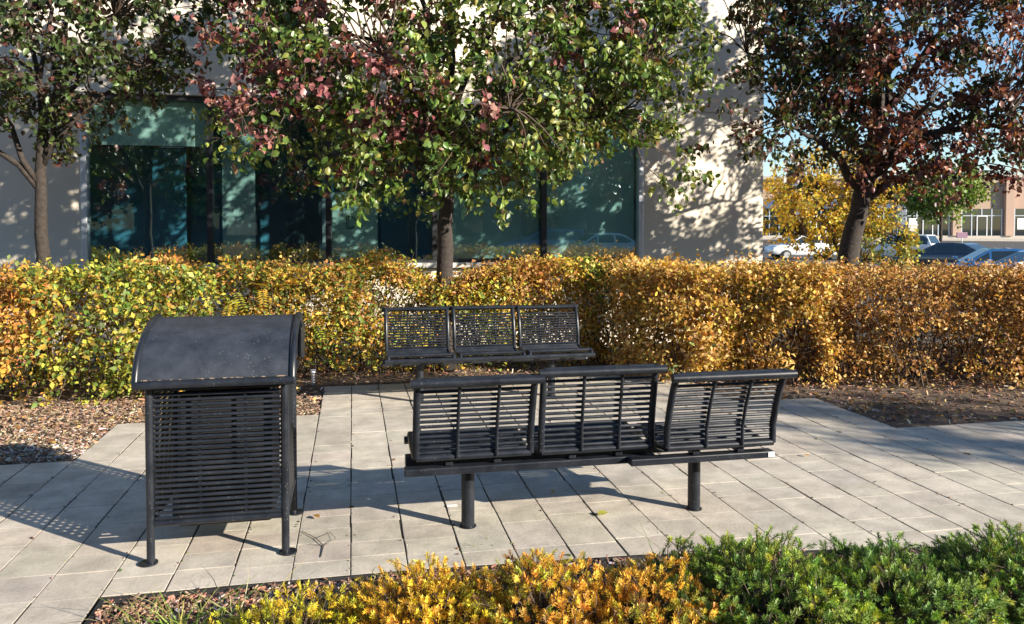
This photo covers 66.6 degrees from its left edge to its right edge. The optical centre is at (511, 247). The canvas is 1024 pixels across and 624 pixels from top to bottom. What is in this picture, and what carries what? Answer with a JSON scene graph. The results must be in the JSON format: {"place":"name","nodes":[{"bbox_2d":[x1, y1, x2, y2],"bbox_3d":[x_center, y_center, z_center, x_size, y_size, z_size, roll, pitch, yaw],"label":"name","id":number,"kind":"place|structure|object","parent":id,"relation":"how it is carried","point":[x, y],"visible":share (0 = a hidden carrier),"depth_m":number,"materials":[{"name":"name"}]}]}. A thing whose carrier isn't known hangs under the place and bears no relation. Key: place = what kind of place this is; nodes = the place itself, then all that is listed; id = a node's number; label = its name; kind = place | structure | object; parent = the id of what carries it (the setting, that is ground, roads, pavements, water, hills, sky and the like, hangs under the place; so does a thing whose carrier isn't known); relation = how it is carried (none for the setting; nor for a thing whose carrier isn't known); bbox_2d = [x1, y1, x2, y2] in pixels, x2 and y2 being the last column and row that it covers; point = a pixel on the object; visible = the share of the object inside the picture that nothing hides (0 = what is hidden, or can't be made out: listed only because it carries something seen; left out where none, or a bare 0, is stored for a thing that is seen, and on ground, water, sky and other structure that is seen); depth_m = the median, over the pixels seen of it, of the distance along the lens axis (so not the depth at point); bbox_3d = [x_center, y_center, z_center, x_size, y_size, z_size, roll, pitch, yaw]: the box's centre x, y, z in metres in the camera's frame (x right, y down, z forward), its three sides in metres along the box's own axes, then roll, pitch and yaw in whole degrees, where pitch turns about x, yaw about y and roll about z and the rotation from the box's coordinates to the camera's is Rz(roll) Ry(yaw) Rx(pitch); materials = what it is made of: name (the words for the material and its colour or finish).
{"place":"outdoors","nodes":[
{"label":"outdoors","id":0,"kind":"place"},
{"bbox_2d":[284,233,301,259],"bbox_3d":[-3.337,0.003,11.978,0.341,0.468,0.138,0,2,-12],"label":"desk lamp","id":1,"kind":"object","parent":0,"point":[287,238],"visible":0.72,"depth_m":11.96,"materials":[{"name":"black metal"}]},
{"bbox_2d":[0,0,764,362],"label":"office building","id":2,"kind":"structure","parent":0,"point":[154,184],"depth_m":11.88,"materials":[{"name":"white glass"}]},
{"bbox_2d":[285,165,322,263],"bbox_3d":[-3.264,-0.284,12.317,0.600,2.018,0.050,0,2,-12],"label":"inner door","id":3,"kind":"structure","parent":2,"relation":"in","point":[303,199],"depth_m":12.28,"materials":[{"name":"glass"}]},
{"bbox_2d":[0,377,1009,623],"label":"paver bedding","id":4,"kind":"object","parent":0,"point":[350,526],"visible":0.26,"depth_m":4.28,"materials":[{"name":"grey sand"}]},
{"bbox_2d":[0,373,1023,623],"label":"patio","id":5,"kind":"structure","parent":0,"point":[990,467],"depth_m":4.67,"materials":[{"name":"concrete"}]},
{"bbox_2d":[131,312,304,567],"bbox_3d":[-1.509,0.950,4.137,0.772,1.183,0.737,0,2,-12],"label":"litter bin","id":6,"kind":"object","parent":5,"relation":"on","point":[217,439],"visible":1,"depth_m":3.89,"materials":[{"name":"black metal"}]},
{"bbox_2d":[302,531,333,556],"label":"dry twig","id":7,"kind":"object","parent":5,"relation":"on","point":[319,541],"visible":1,"depth_m":4.08,"materials":[{"name":"brown wood"}]},
{"bbox_2d":[381,304,595,400],"bbox_3d":[-0.245,1.022,7.600,2.025,0.860,0.678,0,2,-12],"label":"park bench","id":8,"kind":"object","parent":5,"relation":"on","point":[490,353],"visible":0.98,"depth_m":7.68,"materials":[{"name":"black metal"}]},
{"bbox_2d":[1,375,1023,597],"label":"grit","id":9,"kind":"object","parent":5,"relation":"on","point":[350,507],"visible":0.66,"depth_m":4.81,"materials":[{"name":"stone"}]},
{"bbox_2d":[84,545,1020,623],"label":"bed edging","id":10,"kind":"object","parent":5,"relation":"on","point":[176,594],"visible":0.16,"depth_m":3.61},
{"bbox_2d":[404,363,797,528],"bbox_3d":[0.439,1.080,4.351,2.078,0.914,0.758,0,2,-12],"label":"park bench","id":11,"kind":"object","parent":5,"relation":"on","point":[466,453],"visible":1,"depth_m":4.19,"materials":[{"name":"metal"}]},
{"bbox_2d":[597,510,607,514],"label":"fallen leaf","id":12,"kind":"object","parent":5,"relation":"on","point":[601,512],"visible":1,"depth_m":4.46,"materials":[{"name":"yellow plant"}]},
{"bbox_2d":[0,340,1023,623],"bbox_3d":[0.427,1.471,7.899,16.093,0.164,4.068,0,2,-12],"label":"bark mulch","id":13,"kind":"object","parent":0,"point":[534,369],"visible":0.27,"depth_m":7.71,"materials":[{"name":"brown wood"}]},
{"bbox_2d":[0,427,107,463],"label":"mulch","id":14,"kind":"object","parent":13,"relation":"on","point":[26,453],"depth_m":5.75,"materials":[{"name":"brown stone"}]},
{"bbox_2d":[0,0,239,380],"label":"pear tree","id":15,"kind":"object","parent":13,"relation":"on","point":[21,29],"visible":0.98,"depth_m":8.31,"materials":[{"name":"green plant"}]},
{"bbox_2d":[0,246,245,408],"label":"hedge","id":16,"kind":"object","parent":13,"relation":"on","point":[33,280],"visible":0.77,"depth_m":7.38,"materials":[{"name":"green plant"}]},
{"bbox_2d":[93,252,114,303],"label":"weed","id":17,"kind":"object","parent":16,"relation":"on","point":[111,256],"visible":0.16,"depth_m":8.23,"materials":[{"name":"green plant"}]},
{"bbox_2d":[0,391,322,464],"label":"bark mulch","id":18,"kind":"object","parent":13,"relation":"on","point":[15,422],"visible":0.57,"depth_m":6.58,"materials":[{"name":"brown wood"}]},
{"bbox_2d":[83,564,291,623],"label":"grass tuft","id":19,"kind":"object","parent":13,"relation":"on","point":[183,619],"visible":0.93,"depth_m":3.13,"materials":[{"name":"green plant"}]},
{"bbox_2d":[98,552,372,623],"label":"grass tuft","id":20,"kind":"object","parent":13,"relation":"on","point":[221,619],"visible":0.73,"depth_m":3.19,"materials":[{"name":"green plant"}]},
{"bbox_2d":[209,580,371,623],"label":"yew shrub","id":21,"kind":"object","parent":13,"relation":"on","point":[274,606],"visible":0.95,"depth_m":3.04,"materials":[{"name":"yellow plant"}]},
{"bbox_2d":[183,248,403,378],"bbox_3d":[-2.386,0.732,8.819,2.388,1.463,1.920,0,2,-12],"label":"hedge","id":22,"kind":"object","parent":13,"relation":"on","point":[266,282],"visible":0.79,"depth_m":8.45,"materials":[{"name":"yellow plant"}]},
{"bbox_2d":[289,244,328,319],"bbox_3d":[-2.288,0.363,8.745,0.386,0.922,0.317,1,2,30],"label":"weed","id":23,"kind":"object","parent":22,"relation":"on","point":[307,266],"visible":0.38,"depth_m":8.70,"materials":[{"name":"yellow plant"}]},
{"bbox_2d":[329,244,364,318],"bbox_3d":[-1.867,0.383,8.732,0.425,0.884,0.211,0,2,-12],"label":"weed","id":24,"kind":"object","parent":22,"relation":"on","point":[354,270],"visible":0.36,"depth_m":8.71,"materials":[{"name":"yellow plant"}]},
{"bbox_2d":[311,369,315,385],"bbox_3d":[-2.101,1.372,8.234,0.054,0.166,0.054,0,2,-12],"label":"sprinkler head","id":25,"kind":"object","parent":13,"relation":"on","point":[313,371],"visible":0.95,"depth_m":8.21},
{"bbox_2d":[335,552,530,623],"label":"yew shrub","id":26,"kind":"object","parent":13,"relation":"on","point":[420,589],"visible":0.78,"depth_m":3.07,"materials":[{"name":"yellow plant"}]},
{"bbox_2d":[173,0,729,370],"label":"pear tree","id":27,"kind":"object","parent":13,"relation":"on","point":[633,61],"visible":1,"depth_m":7.96,"materials":[{"name":"green plant"}]},
{"bbox_2d":[374,248,622,371],"bbox_3d":[-0.251,0.752,9.597,2.969,1.494,1.879,0,2,-12],"label":"hedge","id":28,"kind":"object","parent":13,"relation":"on","point":[480,286],"visible":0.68,"depth_m":9.08,"materials":[{"name":"yellow plant"}]},
{"bbox_2d":[401,249,424,324],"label":"weed","id":29,"kind":"object","parent":28,"relation":"on","point":[409,277],"visible":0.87,"depth_m":8.82,"materials":[{"name":"yellow plant"}]},
{"bbox_2d":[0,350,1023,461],"bbox_3d":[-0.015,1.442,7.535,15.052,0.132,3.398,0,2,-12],"label":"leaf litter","id":30,"kind":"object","parent":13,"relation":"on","point":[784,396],"visible":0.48,"depth_m":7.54,"materials":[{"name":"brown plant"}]},
{"bbox_2d":[435,547,609,623],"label":"yew shrub","id":31,"kind":"object","parent":13,"relation":"on","point":[546,573],"visible":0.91,"depth_m":2.99,"materials":[{"name":"yellow plant"}]},
{"bbox_2d":[91,547,1023,623],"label":"bark mulch","id":32,"kind":"object","parent":13,"relation":"on","point":[131,611],"visible":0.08,"depth_m":3.44,"materials":[{"name":"brown wood"}]},
{"bbox_2d":[65,590,170,623],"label":"grass tuft","id":33,"kind":"object","parent":32,"relation":"on","point":[128,618],"visible":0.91,"depth_m":3.28,"materials":[{"name":"plant"}]},
{"bbox_2d":[366,553,491,602],"bbox_3d":[-0.348,1.490,3.446,0.745,0.181,0.338,0,2,-16],"label":"grass tuft","id":34,"kind":"object","parent":32,"relation":"on","point":[402,584],"visible":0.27,"depth_m":3.52,"materials":[{"name":"plant"}]},
{"bbox_2d":[566,551,749,623],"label":"yew shrub","id":35,"kind":"object","parent":13,"relation":"on","point":[627,589],"visible":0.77,"depth_m":2.98,"materials":[{"name":"yellow plant"}]},
{"bbox_2d":[626,519,720,596],"bbox_3d":[0.685,1.463,3.514,0.348,0.231,0.838,0,2,-1],"label":"grass tuft","id":36,"kind":"object","parent":13,"relation":"on","point":[652,551],"visible":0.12,"depth_m":3.67,"materials":[{"name":"green plant"}]},
{"bbox_2d":[643,531,721,609],"bbox_3d":[0.701,1.392,3.256,0.331,0.469,0.329,1,2,29],"label":"yew shrub","id":37,"kind":"object","parent":13,"relation":"on","point":[680,541],"visible":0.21,"depth_m":3.26,"materials":[{"name":"plant"}]},
{"bbox_2d":[569,246,850,388],"bbox_3d":[2.120,0.772,9.152,2.880,1.572,2.715,0,2,2],"label":"hedge","id":38,"kind":"object","parent":13,"relation":"on","point":[726,330],"visible":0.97,"depth_m":8.24,"materials":[{"name":"yellow plant"}]},
{"bbox_2d":[629,523,884,623],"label":"yew shrub","id":39,"kind":"object","parent":13,"relation":"on","point":[769,579],"visible":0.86,"depth_m":3.00,"materials":[{"name":"green plant"}]},
{"bbox_2d":[671,0,1023,354],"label":"pear tree","id":40,"kind":"object","parent":13,"relation":"on","point":[839,54],"visible":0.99,"depth_m":9.48,"materials":[{"name":"red plant"}]},
{"bbox_2d":[741,254,1023,389],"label":"hedge","id":41,"kind":"object","parent":13,"relation":"on","point":[970,287],"visible":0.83,"depth_m":8.15,"materials":[{"name":"orange plant"}]},
{"bbox_2d":[768,530,1015,623],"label":"yew shrub","id":42,"kind":"object","parent":13,"relation":"on","point":[921,587],"visible":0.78,"depth_m":3.06,"materials":[{"name":"green plant"}]},
{"bbox_2d":[884,518,1023,623],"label":"yew shrub","id":43,"kind":"object","parent":13,"relation":"on","point":[995,555],"visible":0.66,"depth_m":3.35,"materials":[{"name":"green plant"}]},
{"bbox_2d":[8,240,1023,372],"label":"parking lot","id":44,"kind":"structure","parent":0,"point":[1005,244],"depth_m":48.81,"materials":[{"name":"grey asphalt"}]},
{"bbox_2d":[764,235,839,259],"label":"parked car","id":45,"kind":"object","parent":44,"relation":"on","point":[778,251],"visible":0.41,"depth_m":51.34,"materials":[{"name":"white paint"}]},
{"bbox_2d":[763,141,905,269],"bbox_3d":[6.035,-0.270,14.909,3.216,3.677,1.941,0,2,-12],"label":"young tree","id":46,"kind":"object","parent":44,"relation":"on","point":[819,199],"visible":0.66,"depth_m":14.64,"materials":[{"name":"yellow plant"}]},
{"bbox_2d":[858,206,925,327],"bbox_3d":[6.854,0.381,14.270,1.299,2.300,1.427,1,2,25],"label":"young tree","id":47,"kind":"object","parent":44,"relation":"on","point":[907,252],"visible":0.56,"depth_m":14.10,"materials":[{"name":"yellow plant"}]},
{"bbox_2d":[763,174,1023,240],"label":"shop building","id":48,"kind":"structure","parent":44,"relation":"on","point":[1002,219],"depth_m":91.22,"materials":[{"name":"beige brick"}]},
{"bbox_2d":[763,209,789,234],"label":"window","id":49,"kind":"structure","parent":48,"relation":"in","point":[768,217],"depth_m":94.15,"materials":[{"name":"grey glass"}]},
{"bbox_2d":[802,209,839,234],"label":"window","id":50,"kind":"structure","parent":48,"relation":"in","point":[819,212],"depth_m":93.45,"materials":[{"name":"grey glass"}]},
{"bbox_2d":[864,209,893,233],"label":"window","id":51,"kind":"structure","parent":48,"relation":"in","point":[891,214],"depth_m":92.53,"materials":[{"name":"grey glass"}]},
{"bbox_2d":[922,217,932,234],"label":"door","id":52,"kind":"structure","parent":48,"relation":"in","point":[929,230],"depth_m":91.92,"materials":[{"name":"clear glass"}]},
{"bbox_2d":[906,209,949,234],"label":"window","id":53,"kind":"structure","parent":48,"relation":"in","point":[945,227],"depth_m":91.97,"materials":[{"name":"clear glass"}]},
{"bbox_2d":[961,209,1001,235],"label":"window","id":54,"kind":"structure","parent":48,"relation":"in","point":[994,220],"depth_m":91.23,"materials":[{"name":"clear glass"}]},
{"bbox_2d":[976,216,987,235],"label":"door","id":55,"kind":"structure","parent":48,"relation":"in","point":[981,221],"depth_m":91.19,"materials":[{"name":"white glass"}]},
{"bbox_2d":[1014,209,1023,235],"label":"window","id":56,"kind":"structure","parent":48,"relation":"in","point":[1018,213],"depth_m":90.81,"materials":[{"name":"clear glass"}]},
{"bbox_2d":[859,234,939,260],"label":"parked car","id":57,"kind":"object","parent":44,"relation":"on","point":[928,240],"visible":0.22,"depth_m":48.23,"materials":[{"name":"white paint"}]},
{"bbox_2d":[901,224,917,232],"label":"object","id":58,"kind":"structure","parent":44,"relation":"on","point":[912,226],"depth_m":84.39,"materials":[{"name":"white"}]},
{"bbox_2d":[894,242,985,267],"bbox_3d":[20.331,0.476,36.253,1.980,1.450,4.600,-1,2,-37],"label":"parked car","id":59,"kind":"object","parent":44,"relation":"on","point":[940,252],"visible":0.26,"depth_m":35.65,"materials":[{"name":"blue paint"}]},
{"bbox_2d":[895,154,997,242],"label":"maple tree","id":60,"kind":"object","parent":44,"relation":"on","point":[924,208],"visible":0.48,"depth_m":60.97,"materials":[{"name":"green plant"}]},
{"bbox_2d":[956,232,967,241],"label":"sign post","id":61,"kind":"object","parent":44,"relation":"on","point":[961,235],"visible":0.93,"depth_m":82.75,"materials":[{"name":"pink"}]},
{"bbox_2d":[922,248,1023,272],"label":"parked car","id":62,"kind":"object","parent":44,"relation":"on","point":[993,254],"visible":0.25,"depth_m":26.59,"materials":[{"name":"blue paint"}]},
{"bbox_2d":[987,250,1023,291],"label":"parked car","id":63,"kind":"object","parent":44,"relation":"on","point":[1019,256],"visible":0.11,"depth_m":24.49,"materials":[{"name":"white paint"}]},
{"bbox_2d":[763,0,1023,175],"label":"sky","id":64,"kind":"structure","parent":0,"point":[982,64],"materials":[{"name":"blue"}]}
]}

